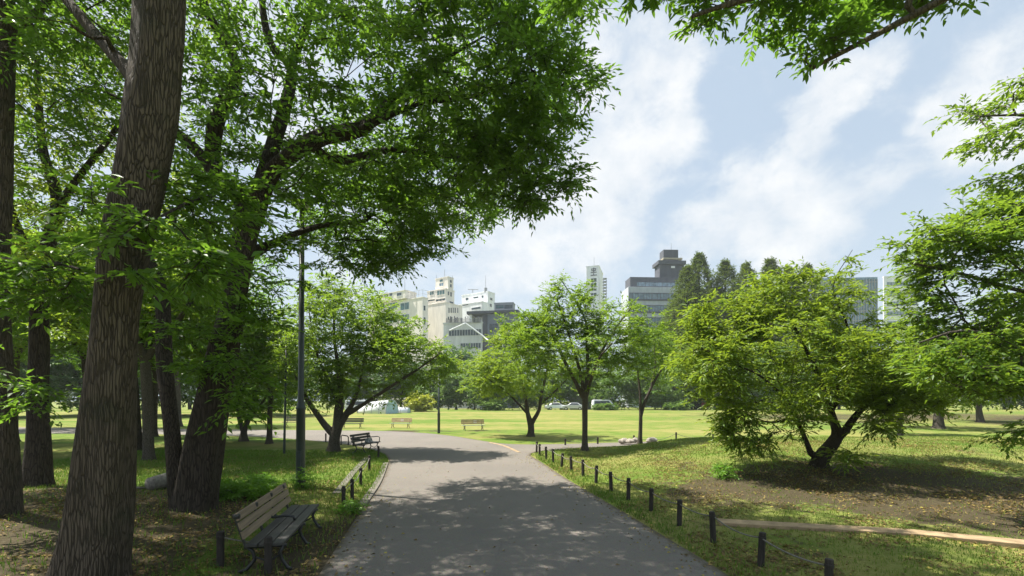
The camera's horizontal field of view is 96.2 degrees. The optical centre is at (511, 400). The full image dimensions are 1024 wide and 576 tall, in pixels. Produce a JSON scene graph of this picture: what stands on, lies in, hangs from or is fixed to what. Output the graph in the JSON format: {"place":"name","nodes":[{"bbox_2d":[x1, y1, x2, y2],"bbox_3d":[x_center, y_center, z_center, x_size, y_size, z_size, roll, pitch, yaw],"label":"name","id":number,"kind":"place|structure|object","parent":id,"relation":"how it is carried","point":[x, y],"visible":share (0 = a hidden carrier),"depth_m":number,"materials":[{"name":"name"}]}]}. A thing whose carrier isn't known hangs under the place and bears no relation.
{"place":"outdoors","nodes":[
{"label":"outdoors","id":0,"kind":"place"},
{"bbox_2d":[19,427,727,575],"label":"path","id":1,"kind":"structure","parent":0,"point":[456,496],"depth_m":8.81,"materials":[{"name":"asphalt"}]},
{"bbox_2d":[328,447,716,575],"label":"fallen leaves","id":2,"kind":"object","parent":1,"relation":"on","point":[336,573],"visible":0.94,"depth_m":7.96,"materials":[{"name":"brown plant"}]},
{"bbox_2d":[0,401,1023,575],"bbox_3d":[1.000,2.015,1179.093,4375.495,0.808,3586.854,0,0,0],"label":"ground","id":3,"kind":"structure","parent":0,"point":[552,426],"depth_m":11.71,"materials":[{"name":"plant"}]},
{"bbox_2d":[11,214,77,331],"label":"broadleaf tree","id":4,"kind":"object","parent":3,"relation":"on","point":[29,232],"visible":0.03,"depth_m":19.92,"materials":[{"name":"green plant"}]},
{"bbox_2d":[13,318,77,440],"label":"broadleaf tree","id":5,"kind":"object","parent":3,"relation":"on","point":[18,348],"visible":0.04,"depth_m":26.18,"materials":[{"name":"green plant"}]},
{"bbox_2d":[12,334,81,411],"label":"tree","id":6,"kind":"object","parent":3,"relation":"on","point":[52,377],"visible":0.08,"depth_m":62.84,"materials":[{"name":"green plant"}]},
{"bbox_2d":[15,322,81,372],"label":"broadleaf tree","id":7,"kind":"object","parent":3,"relation":"on","point":[66,360],"visible":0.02,"depth_m":40.79,"materials":[{"name":"green plant"}]},
{"bbox_2d":[20,344,140,412],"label":"tree","id":8,"kind":"object","parent":3,"relation":"on","point":[67,370],"visible":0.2,"depth_m":65.51,"materials":[{"name":"green plant"}]},
{"bbox_2d":[11,195,208,378],"bbox_3d":[-20.024,-3.904,22.302,10.368,12.498,10.194,0,0,16],"label":"broadleaf tree","id":9,"kind":"object","parent":3,"relation":"on","point":[83,360],"depth_m":20.52,"materials":[{"name":"green plant"}]},
{"bbox_2d":[0,0,248,517],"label":"broadleaf tree","id":10,"kind":"object","parent":3,"relation":"on","point":[16,272],"visible":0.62,"depth_m":8.53,"materials":[{"name":"green plant"}]},
{"bbox_2d":[11,0,240,488],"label":"broadleaf tree","id":11,"kind":"object","parent":3,"relation":"on","point":[37,465],"visible":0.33,"depth_m":12.05,"materials":[{"name":"green plant"}]},
{"bbox_2d":[12,223,249,450],"bbox_3d":[-17.011,-3.207,21.187,9.267,11.362,9.425,0,0,0],"label":"broadleaf tree","id":12,"kind":"object","parent":3,"relation":"on","point":[139,425],"visible":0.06,"depth_m":19.61,"materials":[{"name":"green plant"}]},
{"bbox_2d":[13,204,262,460],"bbox_3d":[-14.362,-2.440,18.048,7.679,9.838,7.740,0,0,0],"label":"broadleaf tree","id":13,"kind":"object","parent":3,"relation":"on","point":[146,353],"visible":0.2,"depth_m":18.06,"materials":[{"name":"green plant"}]},
{"bbox_2d":[145,473,166,490],"bbox_3d":[-8.791,2.023,11.847,0.376,0.398,1.142,0,0,12],"label":"boulder","id":14,"kind":"object","parent":3,"relation":"on","point":[156,482],"visible":0.43,"depth_m":11.33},
{"bbox_2d":[137,348,195,412],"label":"tree","id":15,"kind":"object","parent":3,"relation":"on","point":[159,405],"depth_m":63.06,"materials":[{"name":"green plant"}]},
{"bbox_2d":[137,311,210,436],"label":"broadleaf tree","id":16,"kind":"object","parent":3,"relation":"on","point":[155,395],"visible":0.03,"depth_m":29.92,"materials":[{"name":"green plant"}]},
{"bbox_2d":[180,376,196,409],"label":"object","id":17,"kind":"object","parent":3,"relation":"on","point":[189,405],"visible":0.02,"depth_m":107.58,"materials":[{"name":"grey concrete"}]},
{"bbox_2d":[174,316,206,426],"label":"broadleaf tree","id":18,"kind":"object","parent":3,"relation":"on","point":[178,392],"depth_m":41.77,"materials":[{"name":"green plant"}]},
{"bbox_2d":[0,447,386,575],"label":"grass","id":19,"kind":"structure","parent":3,"relation":"on","point":[246,463],"depth_m":13.14,"materials":[{"name":"plant"}]},
{"bbox_2d":[0,453,387,575],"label":"fallen leaves","id":20,"kind":"object","parent":3,"relation":"on","point":[175,541],"visible":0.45,"depth_m":8.11,"materials":[{"name":"brown plant"}]},
{"bbox_2d":[0,0,390,575],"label":"broadleaf tree","id":21,"kind":"object","parent":3,"relation":"on","point":[95,534],"visible":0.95,"depth_m":5.72,"materials":[{"name":"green plant"}]},
{"bbox_2d":[180,354,250,406],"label":"tree","id":22,"kind":"object","parent":3,"relation":"on","point":[191,392],"depth_m":66.43,"materials":[{"name":"green plant"}]},
{"bbox_2d":[141,228,295,367],"bbox_3d":[-16.376,-3.652,23.978,9.730,11.930,9.897,0,0,-26],"label":"broadleaf tree","id":23,"kind":"object","parent":3,"relation":"on","point":[261,293],"visible":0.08,"depth_m":24.12,"materials":[{"name":"green plant"}]},
{"bbox_2d":[216,530,224,567],"bbox_3d":[-4.115,2.163,6.484,0.112,0.650,0.112,0,0,-13],"label":"rope post","id":24,"kind":"object","parent":3,"relation":"on","point":[220,549],"visible":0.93,"depth_m":6.45,"materials":[{"name":"wood"}]},
{"bbox_2d":[175,330,311,441],"bbox_3d":[-15.273,-1.107,26.131,7.400,7.067,5.773,0,0,0],"label":"young tree","id":25,"kind":"object","parent":3,"relation":"on","point":[243,436],"visible":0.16,"depth_m":25.79,"materials":[{"name":"green plant"}]},
{"bbox_2d":[219,471,279,501],"bbox_3d":[-6.521,2.131,10.808,1.954,0.981,1.790,0,0,0],"label":"fern clump","id":26,"kind":"object","parent":3,"relation":"on","point":[233,488],"visible":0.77,"depth_m":10.60,"materials":[{"name":"green plant"}]},
{"bbox_2d":[240,470,282,484],"bbox_3d":[-6.661,2.145,12.094,1.152,0.659,1.423,0,0,16],"label":"fern clump","id":27,"kind":"object","parent":3,"relation":"on","point":[265,477],"visible":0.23,"depth_m":12.19,"materials":[{"name":"green plant"}]},
{"bbox_2d":[264,536,272,574],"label":"rope post","id":28,"kind":"object","parent":3,"relation":"on","point":[268,541],"visible":1,"depth_m":6.18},
{"bbox_2d":[234,339,314,413],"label":"tree","id":29,"kind":"object","parent":3,"relation":"on","point":[292,398],"visible":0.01,"depth_m":65.73,"materials":[{"name":"green plant"}]},
{"bbox_2d":[235,313,315,443],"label":"broadleaf tree","id":30,"kind":"object","parent":3,"relation":"on","point":[269,434],"visible":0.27,"depth_m":24.43,"materials":[{"name":"green plant"}]},
{"bbox_2d":[232,482,321,573],"bbox_3d":[-3.631,1.926,7.375,0.741,0.843,2.423,0,0,-12],"label":"park bench","id":31,"kind":"object","parent":3,"relation":"on","point":[285,526],"visible":0.98,"depth_m":6.95,"materials":[{"name":"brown wood"}]},
{"bbox_2d":[282,324,292,453],"bbox_3d":[-10.210,-0.494,20.700,0.560,5.940,0.560,1,0,0],"label":"lamp post","id":32,"kind":"object","parent":3,"relation":"on","point":[284,435],"visible":0.54,"depth_m":20.66,"materials":[{"name":"metal"}]},
{"bbox_2d":[291,198,311,482],"bbox_3d":[-5.616,-1.494,12.240,0.560,7.740,0.560,0,0,0],"label":"lamp post","id":33,"kind":"object","parent":3,"relation":"on","point":[300,433],"visible":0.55,"depth_m":12.17,"materials":[{"name":"metal"}]},
{"bbox_2d":[287,467,321,489],"bbox_3d":[-5.430,2.107,11.909,0.693,0.763,0.847,0,0,20],"label":"weed plant","id":34,"kind":"object","parent":3,"relation":"on","point":[301,484],"visible":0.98,"depth_m":11.83,"materials":[{"name":"green plant"}]},
{"bbox_2d":[289,353,333,407],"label":"tree","id":35,"kind":"object","parent":3,"relation":"on","point":[306,405],"visible":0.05,"depth_m":110.59,"materials":[{"name":"green plant"}]},
{"bbox_2d":[12,0,624,513],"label":"broadleaf tree","id":36,"kind":"object","parent":3,"relation":"on","point":[504,152],"visible":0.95,"depth_m":8.80,"materials":[{"name":"green plant"}]},
{"bbox_2d":[309,353,376,409],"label":"tree","id":37,"kind":"object","parent":3,"relation":"on","point":[357,380],"visible":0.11,"depth_m":102.75,"materials":[{"name":"green plant"}]},
{"bbox_2d":[332,458,367,493],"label":"edging beam","id":38,"kind":"structure","parent":3,"relation":"on","point":[352,472],"depth_m":13.95,"materials":[{"name":"grey concrete"}]},
{"bbox_2d":[332,497,370,514],"bbox_3d":[-3.350,2.231,9.643,0.729,0.468,0.747,0,0,32],"label":"weed plant","id":39,"kind":"object","parent":3,"relation":"on","point":[349,507],"visible":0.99,"depth_m":9.51,"materials":[{"name":"green plant"}]},
{"bbox_2d":[350,479,353,499],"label":"rope post","id":40,"kind":"object","parent":3,"relation":"on","point":[352,489],"visible":0.85,"depth_m":10.81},
{"bbox_2d":[343,418,363,427],"bbox_3d":[-13.609,1.887,39.120,1.800,0.843,0.719,0,0,-6],"label":"park bench","id":41,"kind":"object","parent":3,"relation":"on","point":[362,420],"visible":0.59,"depth_m":39.38,"materials":[{"name":"brown wood"}]},
{"bbox_2d":[350,432,380,452],"bbox_3d":[-6.719,1.926,21.204,0.719,0.843,1.700,0,0,12],"label":"park bench","id":42,"kind":"object","parent":3,"relation":"on","point":[354,439],"visible":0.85,"depth_m":20.89,"materials":[{"name":"grey wood"}]},
{"bbox_2d":[265,270,469,451],"bbox_3d":[-6.525,-1.808,21.427,9.368,8.618,6.613,0,0,0],"label":"cherry tree","id":43,"kind":"object","parent":3,"relation":"on","point":[381,344],"visible":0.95,"depth_m":20.49,"materials":[{"name":"green plant"}]},
{"bbox_2d":[358,462,388,505],"bbox_3d":[-4.018,2.378,13.800,0.278,0.142,7.100,0,0,-11],"label":"edge stone","id":44,"kind":"object","parent":3,"relation":"on","point":[373,491],"visible":0.63,"depth_m":12.27,"materials":[{"name":"grey concrete"}]},
{"bbox_2d":[357,399,398,413],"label":"tunnel tent","id":45,"kind":"object","parent":3,"relation":"on","point":[388,409],"visible":0.66,"depth_m":72.59,"materials":[{"name":"white fabric"}]},
{"bbox_2d":[368,290,428,407],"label":"apartment block","id":46,"kind":"structure","parent":3,"relation":"on","point":[412,304],"depth_m":153.25,"materials":[{"name":"beige concrete"}]},
{"bbox_2d":[389,418,411,427],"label":"park bench","id":47,"kind":"object","parent":3,"relation":"on","point":[403,420],"visible":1,"depth_m":40.24,"materials":[{"name":"brown wood"}]},
{"bbox_2d":[366,353,434,406],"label":"tree","id":48,"kind":"object","parent":3,"relation":"on","point":[388,391],"visible":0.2,"depth_m":102.23,"materials":[{"name":"green plant"}]},
{"bbox_2d":[403,390,436,411],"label":"yellow shrub","id":49,"kind":"object","parent":3,"relation":"on","point":[416,404],"visible":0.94,"depth_m":81.20,"materials":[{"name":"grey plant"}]},
{"bbox_2d":[403,366,469,409],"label":"tree","id":50,"kind":"object","parent":3,"relation":"on","point":[445,398],"visible":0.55,"depth_m":97.18,"materials":[{"name":"green plant"}]},
{"bbox_2d":[437,366,439,432],"bbox_3d":[-5.290,-0.033,33.200,0.560,4.940,0.560,0,0,0],"label":"lamp post","id":51,"kind":"object","parent":3,"relation":"on","point":[438,422],"visible":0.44,"depth_m":33.13,"materials":[{"name":"metal"}]},
{"bbox_2d":[427,269,462,407],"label":"stepped tower","id":52,"kind":"structure","parent":3,"relation":"on","point":[442,306],"depth_m":158.81,"materials":[{"name":"white concrete"}]},
{"bbox_2d":[428,343,476,409],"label":"tree","id":53,"kind":"object","parent":3,"relation":"on","point":[457,353],"visible":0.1,"depth_m":110.38,"materials":[{"name":"green plant"}]},
{"bbox_2d":[446,358,481,409],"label":"tree","id":54,"kind":"object","parent":3,"relation":"on","point":[460,401],"visible":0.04,"depth_m":103.08,"materials":[{"name":"green plant"}]},
{"bbox_2d":[443,316,487,407],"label":"terraced building","id":55,"kind":"structure","parent":3,"relation":"on","point":[463,334],"depth_m":140.96,"materials":[{"name":"concrete"}]},
{"bbox_2d":[461,419,483,430],"bbox_3d":[-3.022,1.871,35.920,1.850,0.843,0.719,0,0,-17],"label":"park bench","id":56,"kind":"object","parent":3,"relation":"on","point":[480,421],"visible":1,"depth_m":36.15,"materials":[{"name":"brown wood"}]},
{"bbox_2d":[458,280,494,321],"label":"apartment block","id":57,"kind":"structure","parent":3,"relation":"on","point":[484,300],"depth_m":175.80,"materials":[{"name":"white concrete"}]},
{"bbox_2d":[451,356,531,409],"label":"tree","id":58,"kind":"object","parent":3,"relation":"on","point":[509,399],"visible":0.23,"depth_m":93.93,"materials":[{"name":"green plant"}]},
{"bbox_2d":[477,397,507,410],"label":"shrub","id":59,"kind":"object","parent":3,"relation":"on","point":[498,405],"visible":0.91,"depth_m":86.99,"materials":[{"name":"green plant"}]},
{"bbox_2d":[467,302,521,407],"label":"office building","id":60,"kind":"structure","parent":3,"relation":"on","point":[487,319],"depth_m":149.55,"materials":[{"name":"concrete"}]},
{"bbox_2d":[450,323,579,436],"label":"cherry tree","id":61,"kind":"object","parent":3,"relation":"on","point":[503,380],"visible":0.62,"depth_m":29.50,"materials":[{"name":"green plant"}]},
{"bbox_2d":[499,363,567,409],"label":"tree","id":62,"kind":"object","parent":3,"relation":"on","point":[531,405],"visible":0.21,"depth_m":99.36,"materials":[{"name":"green plant"}]},
{"bbox_2d":[253,452,842,575],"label":"grass","id":63,"kind":"structure","parent":3,"relation":"on","point":[610,497],"depth_m":9.43,"materials":[{"name":"plant"}]},
{"bbox_2d":[544,403,564,409],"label":"parked car","id":64,"kind":"object","parent":3,"relation":"on","point":[554,405],"visible":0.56,"depth_m":93.14,"materials":[{"name":"white paint"}]},
{"bbox_2d":[545,363,580,409],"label":"tree","id":65,"kind":"object","parent":3,"relation":"on","point":[568,393],"visible":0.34,"depth_m":104.85,"materials":[{"name":"green plant"}]},
{"bbox_2d":[562,403,581,409],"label":"parked car","id":66,"kind":"object","parent":3,"relation":"on","point":[573,405],"visible":0.86,"depth_m":91.18,"materials":[{"name":"silver metal"}]},
{"bbox_2d":[479,269,675,450],"bbox_3d":[3.182,-1.772,21.838,7.698,8.486,7.458,0,0,-43],"label":"cherry tree","id":67,"kind":"object","parent":3,"relation":"on","point":[542,319],"visible":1,"depth_m":21.19,"materials":[{"name":"green plant"}]},
{"bbox_2d":[558,348,614,398],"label":"tree","id":68,"kind":"object","parent":3,"relation":"on","point":[584,356],"visible":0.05,"depth_m":120.62,"materials":[{"name":"green plant"}]},
{"bbox_2d":[570,385,610,409],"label":"pavilion","id":69,"kind":"structure","parent":3,"relation":"on","point":[580,401],"depth_m":118.91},
{"bbox_2d":[586,265,606,370],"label":"slim tower","id":70,"kind":"structure","parent":3,"relation":"on","point":[595,273],"depth_m":190.82,"materials":[{"name":"white concrete"}]},
{"bbox_2d":[591,400,613,406],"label":"parked car","id":71,"kind":"object","parent":3,"relation":"on","point":[594,402],"visible":0.32,"depth_m":92.30,"materials":[{"name":"white paint"}]},
{"bbox_2d":[591,402,617,409],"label":"shrub","id":72,"kind":"object","parent":3,"relation":"on","point":[605,406],"visible":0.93,"depth_m":89.02,"materials":[{"name":"green plant"}]},
{"bbox_2d":[609,471,612,491],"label":"rope post","id":73,"kind":"object","parent":3,"relation":"on","point":[610,481],"visible":0.87,"depth_m":11.82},
{"bbox_2d":[576,367,650,409],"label":"tree","id":74,"kind":"object","parent":3,"relation":"on","point":[629,382],"visible":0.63,"depth_m":95.45,"materials":[{"name":"green plant"}]},
{"bbox_2d":[626,478,630,499],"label":"rope post","id":75,"kind":"object","parent":3,"relation":"on","point":[628,480],"visible":0.86,"depth_m":10.82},
{"bbox_2d":[615,356,661,407],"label":"tree","id":76,"kind":"object","parent":3,"relation":"on","point":[642,379],"visible":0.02,"depth_m":109.42,"materials":[{"name":"green plant"}]},
{"bbox_2d":[604,323,690,443],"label":"young tree","id":77,"kind":"object","parent":3,"relation":"on","point":[668,349],"visible":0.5,"depth_m":23.95,"materials":[{"name":"green plant"}]},
{"bbox_2d":[649,488,653,510],"bbox_3d":[2.958,2.171,9.761,0.105,0.633,0.105,2,4,32],"label":"rope post","id":78,"kind":"object","parent":3,"relation":"on","point":[651,495],"visible":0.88,"depth_m":9.72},
{"bbox_2d":[621,250,685,406],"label":"office building","id":79,"kind":"structure","parent":3,"relation":"on","point":[653,293],"depth_m":166.96,"materials":[{"name":"grey glass"}]},
{"bbox_2d":[625,363,697,409],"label":"tree","id":80,"kind":"object","parent":3,"relation":"on","point":[657,400],"visible":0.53,"depth_m":93.47,"materials":[{"name":"green plant"}]},
{"bbox_2d":[662,399,694,409],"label":"shrub","id":81,"kind":"object","parent":3,"relation":"on","point":[676,405],"visible":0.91,"depth_m":88.94,"materials":[{"name":"green plant"}]},
{"bbox_2d":[677,499,682,525],"bbox_3d":[3.141,2.170,8.619,0.105,0.635,0.105,2,0,1],"label":"rope post","id":82,"kind":"object","parent":3,"relation":"on","point":[679,513],"visible":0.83,"depth_m":8.58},
{"bbox_2d":[648,264,726,409],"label":"conifer tree","id":83,"kind":"object","parent":3,"relation":"on","point":[686,275],"visible":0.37,"depth_m":115.35,"materials":[{"name":"green plant"}]},
{"bbox_2d":[660,346,728,409],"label":"tree","id":84,"kind":"object","parent":3,"relation":"on","point":[692,388],"visible":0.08,"depth_m":100.87,"materials":[{"name":"green plant"}]},
{"bbox_2d":[633,251,761,409],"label":"conifer tree","id":85,"kind":"object","parent":3,"relation":"on","point":[700,261],"visible":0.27,"depth_m":117.06,"materials":[{"name":"green plant"}]},
{"bbox_2d":[709,511,716,542],"bbox_3d":[3.317,2.159,7.585,0.105,0.666,0.105,-2,-1,-32],"label":"rope post","id":86,"kind":"object","parent":3,"relation":"on","point":[712,523],"visible":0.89,"depth_m":7.55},
{"bbox_2d":[705,462,741,480],"bbox_3d":[5.894,1.988,12.850,0.954,0.667,1.119,0,0,0],"label":"weed plant","id":87,"kind":"object","parent":3,"relation":"on","point":[724,472],"visible":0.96,"depth_m":12.75,"materials":[{"name":"green plant"}]},
{"bbox_2d":[694,349,781,406],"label":"tree","id":88,"kind":"object","parent":3,"relation":"on","point":[755,391],"visible":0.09,"depth_m":94.05,"materials":[{"name":"green plant"}]},
{"bbox_2d":[692,258,784,408],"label":"conifer tree","id":89,"kind":"object","parent":3,"relation":"on","point":[725,272],"visible":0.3,"depth_m":118.08,"materials":[{"name":"green plant"}]},
{"bbox_2d":[535,0,988,83],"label":"broadleaf tree","id":90,"kind":"object","parent":3,"relation":"on","point":[853,20],"visible":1,"depth_m":4.82,"materials":[{"name":"green plant"}]},
{"bbox_2d":[757,532,766,566],"bbox_3d":[3.535,2.176,6.512,0.105,0.632,0.105,3,1,24],"label":"rope post","id":91,"kind":"object","parent":3,"relation":"on","point":[761,551],"visible":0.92,"depth_m":6.47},
{"bbox_2d":[707,256,840,408],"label":"conifer tree","id":92,"kind":"object","parent":3,"relation":"on","point":[771,262],"visible":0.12,"depth_m":122.90,"materials":[{"name":"green plant"}]},
{"bbox_2d":[709,260,839,409],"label":"conifer tree","id":93,"kind":"object","parent":3,"relation":"on","point":[746,267],"visible":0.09,"depth_m":120.73,"materials":[{"name":"green plant"}]},
{"bbox_2d":[542,438,1023,575],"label":"fallen leaves","id":94,"kind":"object","parent":3,"relation":"on","point":[872,524],"visible":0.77,"depth_m":10.54,"materials":[{"name":"brown plant"}]},
{"bbox_2d":[760,265,823,409],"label":"conifer tree","id":95,"kind":"object","parent":3,"relation":"on","point":[799,300],"visible":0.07,"depth_m":118.23,"materials":[{"name":"green plant"}]},
{"bbox_2d":[753,340,834,409],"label":"tree","id":96,"kind":"object","parent":3,"relation":"on","point":[793,373],"visible":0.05,"depth_m":101.43,"materials":[{"name":"green plant"}]},
{"bbox_2d":[777,263,857,407],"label":"conifer tree","id":97,"kind":"object","parent":3,"relation":"on","point":[808,265],"visible":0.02,"depth_m":121.08,"materials":[{"name":"green plant"}]},
{"bbox_2d":[824,558,833,575],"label":"rope post","id":98,"kind":"object","parent":3,"relation":"on","point":[828,566],"visible":1,"depth_m":5.37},
{"bbox_2d":[657,251,1015,475],"bbox_3d":[9.760,-1.219,13.763,10.890,6.923,6.535,0,0,0],"label":"spreading tree","id":99,"kind":"object","parent":3,"relation":"on","point":[877,395],"visible":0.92,"depth_m":13.07,"materials":[{"name":"green plant"}]},
{"bbox_2d":[819,277,877,405],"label":"office building","id":100,"kind":"structure","parent":3,"relation":"on","point":[872,282],"depth_m":200.41,"materials":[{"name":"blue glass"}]},
{"bbox_2d":[717,518,1023,548],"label":"edging beam","id":101,"kind":"structure","parent":3,"relation":"on","point":[1008,542],"depth_m":8.09,"materials":[{"name":"wood"}]},
{"bbox_2d":[883,275,918,358],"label":"office building","id":102,"kind":"structure","parent":3,"relation":"on","point":[890,281],"depth_m":209.42,"materials":[{"name":"white concrete"}]},
{"bbox_2d":[848,349,961,435],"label":"lawn tree","id":103,"kind":"object","parent":3,"relation":"on","point":[901,434],"depth_m":31.36,"materials":[{"name":"green plant"}]},
{"bbox_2d":[867,68,1023,460],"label":"broadleaf tree","id":104,"kind":"object","parent":3,"relation":"on","point":[963,363],"visible":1,"depth_m":8.94,"materials":[{"name":"green plant"}]},
{"bbox_2d":[885,345,1018,428],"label":"lawn tree","id":105,"kind":"object","parent":3,"relation":"on","point":[938,422],"visible":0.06,"depth_m":38.73,"materials":[{"name":"green plant"}]},
{"bbox_2d":[942,312,1023,422],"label":"lawn tree","id":106,"kind":"object","parent":3,"relation":"on","point":[979,414],"visible":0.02,"depth_m":49.65,"materials":[{"name":"green plant"}]},
{"bbox_2d":[962,355,1023,409],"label":"tree","id":107,"kind":"object","parent":3,"relation":"on","point":[1019,402],"visible":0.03,"depth_m":98.41,"materials":[{"name":"green plant"}]},
{"bbox_2d":[13,0,1023,400],"label":"sky","id":108,"kind":"structure","parent":0,"point":[700,150],"materials":[{"name":"blue"}]},
{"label":"rope post","id":109,"kind":"object","parent":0,"visible":0},
{"bbox_2d":[536,443,823,565],"bbox_3d":[2.335,1.944,13.119,0.180,0.116,15.687,0,0,-10],"label":"guard rope","id":110,"kind":"object","parent":109,"relation":"attached to","point":[707,515],"visible":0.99,"depth_m":7.38,"materials":[{"name":"fabric"}]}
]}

